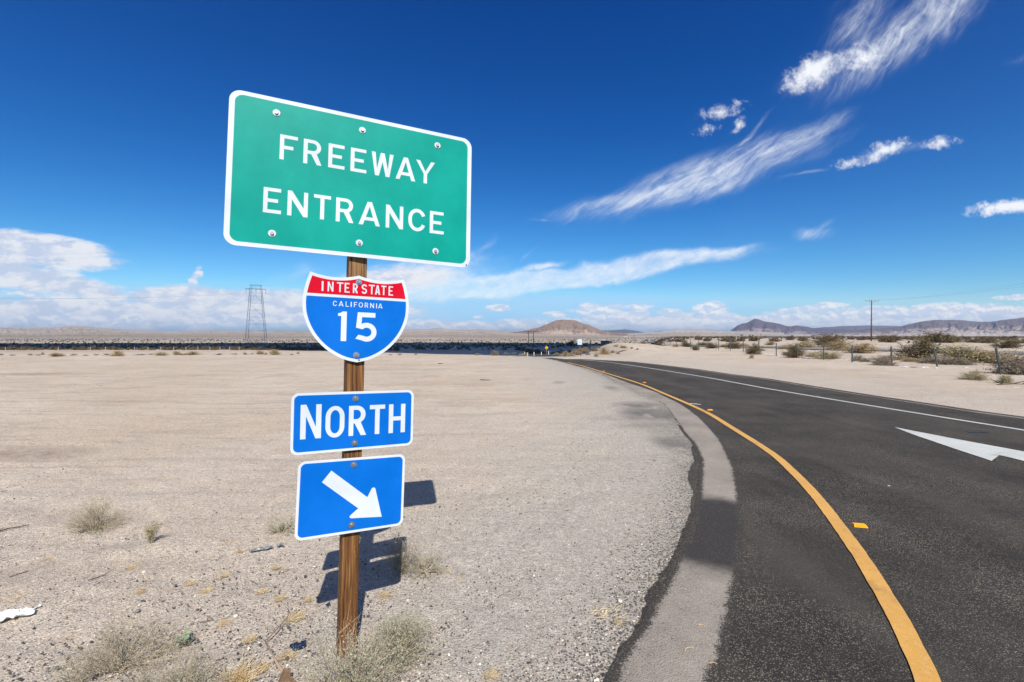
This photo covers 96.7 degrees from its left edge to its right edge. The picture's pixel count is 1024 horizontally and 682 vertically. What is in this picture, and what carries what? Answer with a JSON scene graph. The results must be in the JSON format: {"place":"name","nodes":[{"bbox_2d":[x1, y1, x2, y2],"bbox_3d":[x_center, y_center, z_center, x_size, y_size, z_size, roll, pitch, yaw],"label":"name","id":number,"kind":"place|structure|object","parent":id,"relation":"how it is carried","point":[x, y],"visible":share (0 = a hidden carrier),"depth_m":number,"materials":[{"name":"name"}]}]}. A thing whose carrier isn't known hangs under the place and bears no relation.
{"place":"outdoors","nodes":[
{"label":"outdoors","id":0,"kind":"place"},
{"bbox_2d":[0,326,623,338],"bbox_3d":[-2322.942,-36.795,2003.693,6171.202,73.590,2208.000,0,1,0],"label":"hills","id":1,"kind":"structure","parent":0,"point":[72,332],"depth_m":1228.78,"materials":[{"name":"soil"}]},
{"bbox_2d":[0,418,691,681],"bbox_3d":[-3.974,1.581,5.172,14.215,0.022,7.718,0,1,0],"label":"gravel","id":2,"kind":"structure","parent":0,"point":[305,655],"depth_m":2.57,"materials":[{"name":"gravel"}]},
{"bbox_2d":[0,336,1023,681],"bbox_3d":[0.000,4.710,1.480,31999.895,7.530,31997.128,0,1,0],"label":"ground","id":3,"kind":"structure","parent":0,"point":[542,416],"depth_m":4.76,"materials":[{"name":"sand"}]},
{"bbox_2d":[0,524,28,530],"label":"twig","id":4,"kind":"object","parent":3,"relation":"on","point":[11,527],"visible":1,"depth_m":3.87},
{"bbox_2d":[1,589,36,602],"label":"grass tuft","id":5,"kind":"object","parent":3,"relation":"on","point":[14,597],"visible":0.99,"depth_m":2.84,"materials":[{"name":"plant"}]},
{"bbox_2d":[0,604,40,621],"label":"paper scrap","id":6,"kind":"object","parent":3,"relation":"on","point":[12,613],"visible":1,"depth_m":2.67,"materials":[{"name":"paper"}]},
{"bbox_2d":[48,352,65,356],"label":"tumbleweed","id":7,"kind":"object","parent":3,"relation":"on","point":[56,354],"visible":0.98,"depth_m":35.31,"materials":[{"name":"plant"}]},
{"bbox_2d":[46,490,135,536],"bbox_3d":[-3.542,1.431,3.880,0.572,0.364,0.512,0,1,0],"label":"desert shrub","id":8,"kind":"object","parent":3,"relation":"on","point":[100,524],"visible":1,"depth_m":3.87,"materials":[{"name":"plant"}]},
{"bbox_2d":[33,597,195,681],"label":"desert shrub","id":9,"kind":"object","parent":3,"relation":"on","point":[117,662],"visible":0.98,"depth_m":2.29,"materials":[{"name":"grey plant"}]},
{"bbox_2d":[107,349,126,356],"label":"tumbleweed","id":10,"kind":"object","parent":3,"relation":"on","point":[118,353],"visible":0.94,"depth_m":35.65,"materials":[{"name":"plant"}]},
{"bbox_2d":[5,347,229,350],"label":"wire fence","id":11,"kind":"object","parent":3,"relation":"on","point":[144,347],"visible":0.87,"depth_m":137.75,"materials":[{"name":"metal"}]},
{"bbox_2d":[125,563,138,570],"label":"grass tuft","id":12,"kind":"object","parent":3,"relation":"on","point":[130,567],"visible":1,"depth_m":3.23,"materials":[{"name":"plant"}]},
{"bbox_2d":[140,520,161,543],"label":"desert shrub","id":13,"kind":"object","parent":3,"relation":"on","point":[151,534],"visible":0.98,"depth_m":3.57,"materials":[{"name":"plant"}]},
{"bbox_2d":[153,352,168,355],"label":"rabbitbrush","id":14,"kind":"object","parent":3,"relation":"on","point":[162,354],"visible":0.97,"depth_m":36.88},
{"bbox_2d":[174,628,197,646],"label":"green plant","id":15,"kind":"object","parent":3,"relation":"on","point":[187,638],"visible":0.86,"depth_m":2.42,"materials":[{"name":"green plant"}]},
{"bbox_2d":[119,638,253,681],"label":"desert shrub","id":16,"kind":"object","parent":3,"relation":"on","point":[191,671],"visible":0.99,"depth_m":2.12,"materials":[{"name":"grey plant"}]},
{"bbox_2d":[182,579,196,585],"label":"grass tuft","id":17,"kind":"object","parent":3,"relation":"on","point":[188,582],"visible":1,"depth_m":3.02,"materials":[{"name":"plant"}]},
{"bbox_2d":[184,350,201,354],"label":"tumbleweed","id":18,"kind":"object","parent":3,"relation":"on","point":[193,353],"visible":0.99,"depth_m":38.17,"materials":[{"name":"plant"}]},
{"bbox_2d":[198,582,214,593],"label":"grass tuft","id":19,"kind":"object","parent":3,"relation":"on","point":[206,590],"visible":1,"depth_m":2.93,"materials":[{"name":"plant"}]},
{"bbox_2d":[214,618,232,627],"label":"grass tuft","id":20,"kind":"object","parent":3,"relation":"on","point":[222,621],"visible":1,"depth_m":2.60,"materials":[{"name":"plant"}]},
{"bbox_2d":[215,571,231,578],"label":"grass tuft","id":21,"kind":"object","parent":3,"relation":"on","point":[222,574],"visible":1,"depth_m":3.12,"materials":[{"name":"plant"}]},
{"bbox_2d":[216,653,266,681],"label":"grass tuft","id":22,"kind":"object","parent":3,"relation":"on","point":[230,674],"visible":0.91,"depth_m":2.22,"materials":[{"name":"plant"}]},
{"bbox_2d":[218,662,264,681],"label":"grass tuft","id":23,"kind":"object","parent":3,"relation":"on","point":[246,677],"visible":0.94,"depth_m":2.19,"materials":[{"name":"plant"}]},
{"bbox_2d":[241,632,262,643],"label":"grass tuft","id":24,"kind":"object","parent":3,"relation":"on","point":[250,640],"visible":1,"depth_m":2.46,"materials":[{"name":"plant"}]},
{"bbox_2d":[245,285,267,347],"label":"transmission tower","id":25,"kind":"structure","parent":3,"relation":"on","point":[264,324],"depth_m":216.28,"materials":[{"name":"metal"}]},
{"bbox_2d":[249,545,273,551],"bbox_3d":[-1.927,1.589,3.497,0.170,0.026,0.036,0,1,-28],"label":"plastic scrap","id":26,"kind":"object","parent":3,"relation":"on","point":[261,548],"visible":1,"depth_m":3.49,"materials":[{"name":"plastic"}]},
{"bbox_2d":[255,587,269,593],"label":"grass tuft","id":27,"kind":"object","parent":3,"relation":"on","point":[263,590],"visible":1,"depth_m":2.93,"materials":[{"name":"plant"}]},
{"bbox_2d":[251,660,274,673],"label":"grass tuft","id":28,"kind":"object","parent":3,"relation":"on","point":[264,666],"visible":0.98,"depth_m":2.26,"materials":[{"name":"plant"}]},
{"bbox_2d":[269,349,280,354],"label":"tumbleweed","id":29,"kind":"object","parent":3,"relation":"on","point":[274,352],"visible":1,"depth_m":38.22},
{"bbox_2d":[260,516,294,536],"bbox_3d":[-1.960,1.538,3.820,0.276,0.153,0.263,-1,1,-36],"label":"desert shrub","id":30,"kind":"object","parent":3,"relation":"on","point":[281,527],"visible":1,"depth_m":3.82,"materials":[{"name":"grey plant"}]},
{"bbox_2d":[265,606,289,639],"bbox_3d":[-1.348,1.600,2.599,0.093,0.033,0.274,0,1,4],"label":"twig","id":31,"kind":"object","parent":3,"relation":"on","point":[278,627],"visible":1,"depth_m":2.53,"materials":[{"name":"wood"}]},
{"bbox_2d":[264,640,296,681],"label":"broken branch","id":32,"kind":"object","parent":3,"relation":"on","point":[285,676],"visible":0.98,"depth_m":2.15,"materials":[{"name":"wood"}]},
{"bbox_2d":[274,594,288,601],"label":"grass tuft","id":33,"kind":"object","parent":3,"relation":"on","point":[277,599],"visible":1,"depth_m":2.85,"materials":[{"name":"plant"}]},
{"bbox_2d":[273,648,298,667],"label":"grass tuft","id":34,"kind":"object","parent":3,"relation":"on","point":[285,653],"visible":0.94,"depth_m":2.34,"materials":[{"name":"plant"}]},
{"bbox_2d":[279,605,310,624],"bbox_3d":[-1.262,1.610,2.659,0.165,0.030,0.176,0,1,33],"label":"grass tuft","id":35,"kind":"object","parent":3,"relation":"on","point":[293,616],"visible":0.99,"depth_m":2.66,"materials":[{"name":"plant"}]},
{"bbox_2d":[290,637,306,650],"bbox_3d":[-1.127,1.601,2.402,0.078,0.030,0.054,-1,1,-35],"label":"plastic shard","id":36,"kind":"object","parent":3,"relation":"on","point":[297,645],"visible":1,"depth_m":2.40,"materials":[{"name":"plastic"}]},
{"bbox_2d":[302,594,315,601],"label":"grass tuft","id":37,"kind":"object","parent":3,"relation":"on","point":[308,598],"visible":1,"depth_m":2.85,"materials":[{"name":"plant"}]},
{"bbox_2d":[223,90,471,657],"bbox_3d":[-0.809,0.328,2.439,1.239,3.087,0.194,0,1,-29],"label":"road sign","id":38,"kind":"object","parent":3,"relation":"on","point":[357,190],"visible":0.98,"depth_m":2.36,"materials":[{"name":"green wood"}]},
{"bbox_2d":[281,599,421,681],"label":"desert shrub","id":39,"kind":"object","parent":3,"relation":"on","point":[358,673],"visible":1,"depth_m":1.96,"materials":[{"name":"grey plant"}]},
{"bbox_2d":[371,589,392,598],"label":"grass tuft","id":40,"kind":"object","parent":3,"relation":"on","point":[383,595],"visible":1,"depth_m":2.88,"materials":[{"name":"plant"}]},
{"bbox_2d":[373,529,426,582],"bbox_3d":[-0.755,1.459,3.159,0.424,0.325,0.446,0,1,-34],"label":"desert shrub","id":41,"kind":"object","parent":3,"relation":"on","point":[401,566],"visible":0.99,"depth_m":3.15,"materials":[{"name":"grey plant"}]},
{"bbox_2d":[361,601,450,681],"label":"desert shrub","id":42,"kind":"object","parent":3,"relation":"on","point":[398,636],"visible":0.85,"depth_m":2.33,"materials":[{"name":"grey plant"}]},
{"bbox_2d":[394,547,447,578],"bbox_3d":[-0.604,1.534,3.206,0.394,0.178,0.337,-1,1,-41],"label":"desert shrub","id":43,"kind":"object","parent":3,"relation":"on","point":[418,569],"visible":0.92,"depth_m":3.18,"materials":[{"name":"grey plant"}]},
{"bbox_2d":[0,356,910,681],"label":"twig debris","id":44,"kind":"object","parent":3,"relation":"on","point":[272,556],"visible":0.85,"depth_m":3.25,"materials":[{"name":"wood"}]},
{"bbox_2d":[480,664,500,681],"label":"grass tuft","id":45,"kind":"object","parent":3,"relation":"on","point":[493,677],"visible":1,"depth_m":2.21,"materials":[{"name":"plant"}]},
{"bbox_2d":[490,350,499,355],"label":"dry bush","id":46,"kind":"object","parent":3,"relation":"on","point":[493,353],"visible":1,"depth_m":36.87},
{"bbox_2d":[0,336,1023,352],"bbox_3d":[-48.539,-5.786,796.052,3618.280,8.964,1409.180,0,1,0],"label":"desert scrub","id":47,"kind":"object","parent":3,"relation":"on","point":[157,344],"visible":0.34,"depth_m":319.21,"materials":[{"name":"green plant"}]},
{"bbox_2d":[524,331,537,343],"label":"transmission pole pair","id":48,"kind":"object","parent":3,"relation":"on","point":[528,335],"visible":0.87,"depth_m":329.80,"materials":[{"name":"brown wood"}]},
{"bbox_2d":[565,340,575,344],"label":"creosote bush","id":49,"kind":"object","parent":3,"relation":"on","point":[571,342],"visible":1,"depth_m":149.70,"materials":[{"name":"green plant"}]},
{"bbox_2d":[577,339,581,355],"bbox_3d":[5.438,0.626,36.541,0.375,1.536,0.090,0,1,0],"label":"road sign","id":50,"kind":"object","parent":3,"relation":"on","point":[579,342],"visible":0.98,"depth_m":36.50,"materials":[{"name":"white metal"}]},
{"bbox_2d":[601,341,609,345],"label":"shed","id":51,"kind":"structure","parent":3,"relation":"on","point":[603,343],"depth_m":149.23,"materials":[{"name":"blue paint"}]},
{"bbox_2d":[597,347,614,354],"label":"tumbleweed","id":52,"kind":"object","parent":3,"relation":"on","point":[604,351],"visible":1,"depth_m":38.97,"materials":[{"name":"plant"}]},
{"bbox_2d":[591,605,625,618],"bbox_3d":[0.571,1.609,2.712,0.215,0.011,0.148,0,1,0],"label":"straw bundle","id":53,"kind":"object","parent":3,"relation":"on","point":[607,612],"visible":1,"depth_m":2.69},
{"bbox_2d":[674,336,685,341],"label":"creosote bush","id":54,"kind":"object","parent":3,"relation":"on","point":[678,339],"visible":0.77,"depth_m":110.86,"materials":[{"name":"green plant"}]},
{"bbox_2d":[680,339,692,346],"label":"creosote bush","id":55,"kind":"object","parent":3,"relation":"on","point":[687,344],"visible":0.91,"depth_m":62.31,"materials":[{"name":"green plant"}]},
{"bbox_2d":[690,345,699,349],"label":"creosote bush","id":56,"kind":"object","parent":3,"relation":"on","point":[695,347],"visible":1,"depth_m":49.18,"materials":[{"name":"green plant"}]},
{"bbox_2d":[704,341,719,347],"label":"creosote bush","id":57,"kind":"object","parent":3,"relation":"on","point":[708,345],"visible":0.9,"depth_m":56.58,"materials":[{"name":"green plant"}]},
{"bbox_2d":[724,339,742,348],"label":"creosote bush","id":58,"kind":"object","parent":3,"relation":"on","point":[736,345],"visible":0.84,"depth_m":54.84,"materials":[{"name":"green plant"}]},
{"bbox_2d":[743,342,763,354],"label":"creosote bush","id":59,"kind":"object","parent":3,"relation":"on","point":[752,350],"visible":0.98,"depth_m":38.89,"materials":[{"name":"green plant"}]},
{"bbox_2d":[749,335,759,340],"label":"creosote bush","id":60,"kind":"object","parent":3,"relation":"on","point":[753,339],"visible":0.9,"depth_m":127.56,"materials":[{"name":"green plant"}]},
{"bbox_2d":[764,340,775,344],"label":"tumbleweed","id":61,"kind":"object","parent":3,"relation":"on","point":[770,343],"visible":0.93,"depth_m":74.55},
{"bbox_2d":[768,337,781,341],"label":"creosote bush","id":62,"kind":"object","parent":3,"relation":"on","point":[776,340],"visible":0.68,"depth_m":114.98,"materials":[{"name":"green plant"}]},
{"bbox_2d":[775,344,789,348],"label":"rabbitbrush","id":63,"kind":"object","parent":3,"relation":"on","point":[784,346],"visible":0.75,"depth_m":53.39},
{"bbox_2d":[783,342,808,357],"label":"creosote bush","id":64,"kind":"object","parent":3,"relation":"on","point":[791,351],"visible":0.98,"depth_m":33.23,"materials":[{"name":"green plant"}]},
{"bbox_2d":[797,339,817,347],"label":"tumbleweed","id":65,"kind":"object","parent":3,"relation":"on","point":[808,344],"visible":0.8,"depth_m":58.49,"materials":[{"name":"plant"}]},
{"bbox_2d":[804,351,819,356],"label":"tumbleweed","id":66,"kind":"object","parent":3,"relation":"on","point":[808,355],"visible":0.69,"depth_m":34.63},
{"bbox_2d":[810,349,844,359],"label":"rabbitbrush","id":67,"kind":"object","parent":3,"relation":"on","point":[833,356],"visible":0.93,"depth_m":31.49,"materials":[{"name":"plant"}]},
{"bbox_2d":[806,332,853,346],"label":"creosote bush","id":68,"kind":"object","parent":3,"relation":"on","point":[822,340],"visible":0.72,"depth_m":64.65,"materials":[{"name":"green plant"}]},
{"bbox_2d":[816,339,849,350],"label":"tumbleweed","id":69,"kind":"object","parent":3,"relation":"on","point":[838,344],"visible":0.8,"depth_m":50.50,"materials":[{"name":"plant"}]},
{"bbox_2d":[659,339,1022,373],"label":"wire fence","id":70,"kind":"object","parent":3,"relation":"on","point":[997,360],"visible":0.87,"depth_m":24.96,"materials":[{"name":"metal"}]},
{"bbox_2d":[853,353,864,360],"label":"dry bush","id":71,"kind":"object","parent":3,"relation":"on","point":[857,358],"visible":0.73,"depth_m":29.00,"materials":[{"name":"plant"}]},
{"bbox_2d":[840,341,884,353],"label":"bush","id":72,"kind":"object","parent":3,"relation":"on","point":[862,347],"visible":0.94,"depth_m":41.43,"materials":[{"name":"plant"}]},
{"bbox_2d":[858,356,871,361],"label":"dry bush","id":73,"kind":"object","parent":3,"relation":"on","point":[865,360],"visible":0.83,"depth_m":27.96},
{"bbox_2d":[869,300,878,340],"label":"utility pole","id":74,"kind":"object","parent":3,"relation":"on","point":[871,321],"visible":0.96,"depth_m":127.82,"materials":[{"name":"brown wood"}]},
{"bbox_2d":[872,334,891,340],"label":"creosote bush","id":75,"kind":"object","parent":3,"relation":"on","point":[881,336],"visible":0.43,"depth_m":133.73,"materials":[{"name":"green plant"}]},
{"bbox_2d":[869,355,900,365],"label":"dry bush","id":76,"kind":"object","parent":3,"relation":"on","point":[884,361],"visible":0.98,"depth_m":24.86,"materials":[{"name":"plant"}]},
{"bbox_2d":[866,355,916,359],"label":"tumbleweed","id":77,"kind":"object","parent":3,"relation":"on","point":[900,357],"visible":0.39,"depth_m":30.53,"materials":[{"name":"plant"}]},
{"bbox_2d":[885,337,897,342],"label":"creosote bush","id":78,"kind":"object","parent":3,"relation":"on","point":[890,340],"visible":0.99,"depth_m":102.17,"materials":[{"name":"green plant"}]},
{"bbox_2d":[888,334,904,340],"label":"creosote bush","id":79,"kind":"object","parent":3,"relation":"on","point":[896,338],"visible":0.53,"depth_m":135.58,"materials":[{"name":"green plant"}]},
{"bbox_2d":[899,356,930,361],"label":"tumbleweed","id":80,"kind":"object","parent":3,"relation":"on","point":[910,359],"visible":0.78,"depth_m":28.32,"materials":[{"name":"plant"}]},
{"bbox_2d":[888,333,955,359],"bbox_3d":[27.453,0.380,30.715,3.564,1.842,3.344,0,1,-2],"label":"creosote bush","id":81,"kind":"object","parent":3,"relation":"on","point":[924,345],"visible":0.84,"depth_m":30.50,"materials":[{"name":"green plant"}]},
{"bbox_2d":[898,331,961,342],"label":"creosote bush","id":82,"kind":"object","parent":3,"relation":"on","point":[947,338],"visible":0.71,"depth_m":98.12,"materials":[{"name":"green plant"}]},
{"bbox_2d":[912,355,953,364],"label":"dry bush","id":83,"kind":"object","parent":3,"relation":"on","point":[927,360],"visible":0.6,"depth_m":26.72,"materials":[{"name":"plant"}]},
{"bbox_2d":[916,342,993,362],"bbox_3d":[27.549,0.648,28.060,3.868,1.347,3.995,0,1,31],"label":"rabbitbrush","id":84,"kind":"object","parent":3,"relation":"on","point":[952,353],"visible":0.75,"depth_m":27.72,"materials":[{"name":"plant"}]},
{"bbox_2d":[931,355,982,364],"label":"dry bush","id":85,"kind":"object","parent":3,"relation":"on","point":[960,361],"visible":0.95,"depth_m":25.41,"materials":[{"name":"plant"}]},
{"bbox_2d":[961,338,982,342],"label":"creosote bush","id":86,"kind":"object","parent":3,"relation":"on","point":[972,340],"visible":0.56,"depth_m":100.09,"materials":[{"name":"green plant"}]},
{"bbox_2d":[956,368,991,380],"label":"rabbitbrush","id":87,"kind":"object","parent":3,"relation":"on","point":[970,376],"visible":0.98,"depth_m":16.55,"materials":[{"name":"plant"}]},
{"bbox_2d":[974,337,999,342],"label":"creosote bush","id":88,"kind":"object","parent":3,"relation":"on","point":[985,340],"visible":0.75,"depth_m":88.92,"materials":[{"name":"green plant"}]},
{"bbox_2d":[971,350,1023,363],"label":"tumbleweed","id":89,"kind":"object","parent":3,"relation":"on","point":[991,357],"visible":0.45,"depth_m":26.70,"materials":[{"name":"plant"}]},
{"bbox_2d":[988,373,1015,383],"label":"rabbitbrush","id":90,"kind":"object","parent":3,"relation":"on","point":[1007,379],"visible":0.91,"depth_m":15.46,"materials":[{"name":"plant"}]},
{"bbox_2d":[983,346,1023,374],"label":"dry bush","id":91,"kind":"object","parent":3,"relation":"on","point":[1017,369],"visible":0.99,"depth_m":19.35,"materials":[{"name":"plant"}]},
{"bbox_2d":[988,337,1023,347],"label":"creosote bush","id":92,"kind":"object","parent":3,"relation":"on","point":[1009,343],"visible":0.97,"depth_m":58.01,"materials":[{"name":"green plant"}]},
{"bbox_2d":[0,0,1023,332],"label":"sky","id":93,"kind":"structure","parent":0,"point":[644,166],"materials":[{"name":"blue"}]},
{"bbox_2d":[510,320,627,336],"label":"hill","id":94,"kind":"structure","parent":0,"point":[567,327],"depth_m":1661.41,"materials":[{"name":"stone"}]},
{"bbox_2d":[601,329,660,333],"bbox_3d":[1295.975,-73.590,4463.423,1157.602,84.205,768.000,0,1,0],"label":"hills","id":95,"kind":"structure","parent":0,"point":[623,331],"depth_m":4485.55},
{"bbox_2d":[583,367,743,681],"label":"road shoulder","id":96,"kind":"object","parent":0,"point":[700,585],"visible":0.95,"depth_m":2.95},
{"bbox_2d":[624,329,783,335],"bbox_3d":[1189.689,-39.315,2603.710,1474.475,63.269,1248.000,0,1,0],"label":"hills","id":97,"kind":"structure","parent":0,"point":[695,332],"depth_m":2508.46,"materials":[{"name":"soil"}]},
{"bbox_2d":[516,348,1023,681],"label":"road","id":98,"kind":"structure","parent":0,"point":[940,539],"depth_m":3.83,"materials":[{"name":"asphalt"}]},
{"bbox_2d":[567,362,940,681],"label":"yellow edge line","id":99,"kind":"object","parent":98,"relation":"on","point":[922,666],"visible":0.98,"depth_m":2.99,"materials":[{"name":"paint"}]},
{"bbox_2d":[566,352,1023,429],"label":"white edge line","id":100,"kind":"object","parent":98,"relation":"on","point":[849,402],"visible":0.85,"depth_m":10.74,"materials":[{"name":"paint"}]},
{"bbox_2d":[586,359,1023,418],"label":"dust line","id":101,"kind":"object","parent":98,"relation":"on","point":[860,394],"visible":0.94,"depth_m":12.17,"materials":[{"name":"sand"}]},
{"bbox_2d":[850,522,867,527],"bbox_3d":[2.996,1.585,3.927,0.104,0.017,0.080,0,1,14],"label":"road reflector","id":102,"kind":"object","parent":98,"relation":"on","point":[861,525],"visible":1,"depth_m":3.91,"materials":[{"name":"yellow plastic"}]},
{"bbox_2d":[896,427,1023,460],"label":"painted arrow","id":103,"kind":"object","parent":98,"relation":"on","point":[989,452],"visible":1,"depth_m":6.63,"materials":[{"name":"white paint"}]},
{"bbox_2d":[966,431,987,432],"bbox_3d":[7.879,1.542,7.708,0.320,0.008,0.070,0,1,-3],"label":"tar patch","id":104,"kind":"object","parent":98,"relation":"on","point":[976,431],"visible":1,"depth_m":7.71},
{"bbox_2d":[731,319,850,335],"bbox_3d":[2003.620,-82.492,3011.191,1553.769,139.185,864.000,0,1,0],"label":"mountain","id":105,"kind":"structure","parent":0,"point":[755,325],"depth_m":3007.40,"materials":[{"name":"stone"}]},
{"bbox_2d":[582,344,1023,353],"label":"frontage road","id":106,"kind":"structure","parent":0,"point":[1018,352],"depth_m":53.28,"materials":[{"name":"soil"}]},
{"bbox_2d":[821,325,900,329],"bbox_3d":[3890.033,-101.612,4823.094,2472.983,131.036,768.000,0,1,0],"label":"hills","id":107,"kind":"structure","parent":0,"point":[854,327],"depth_m":4865.35,"materials":[{"name":"stone"}]},
{"bbox_2d":[812,318,1023,336],"bbox_3d":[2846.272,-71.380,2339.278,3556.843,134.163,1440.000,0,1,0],"label":"hills","id":108,"kind":"structure","parent":0,"point":[1011,327],"depth_m":2157.41,"materials":[{"name":"stone"}]},
{"bbox_2d":[990,378,1023,384],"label":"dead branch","id":109,"kind":"object","parent":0,"point":[1007,384],"visible":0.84,"depth_m":15.00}
]}

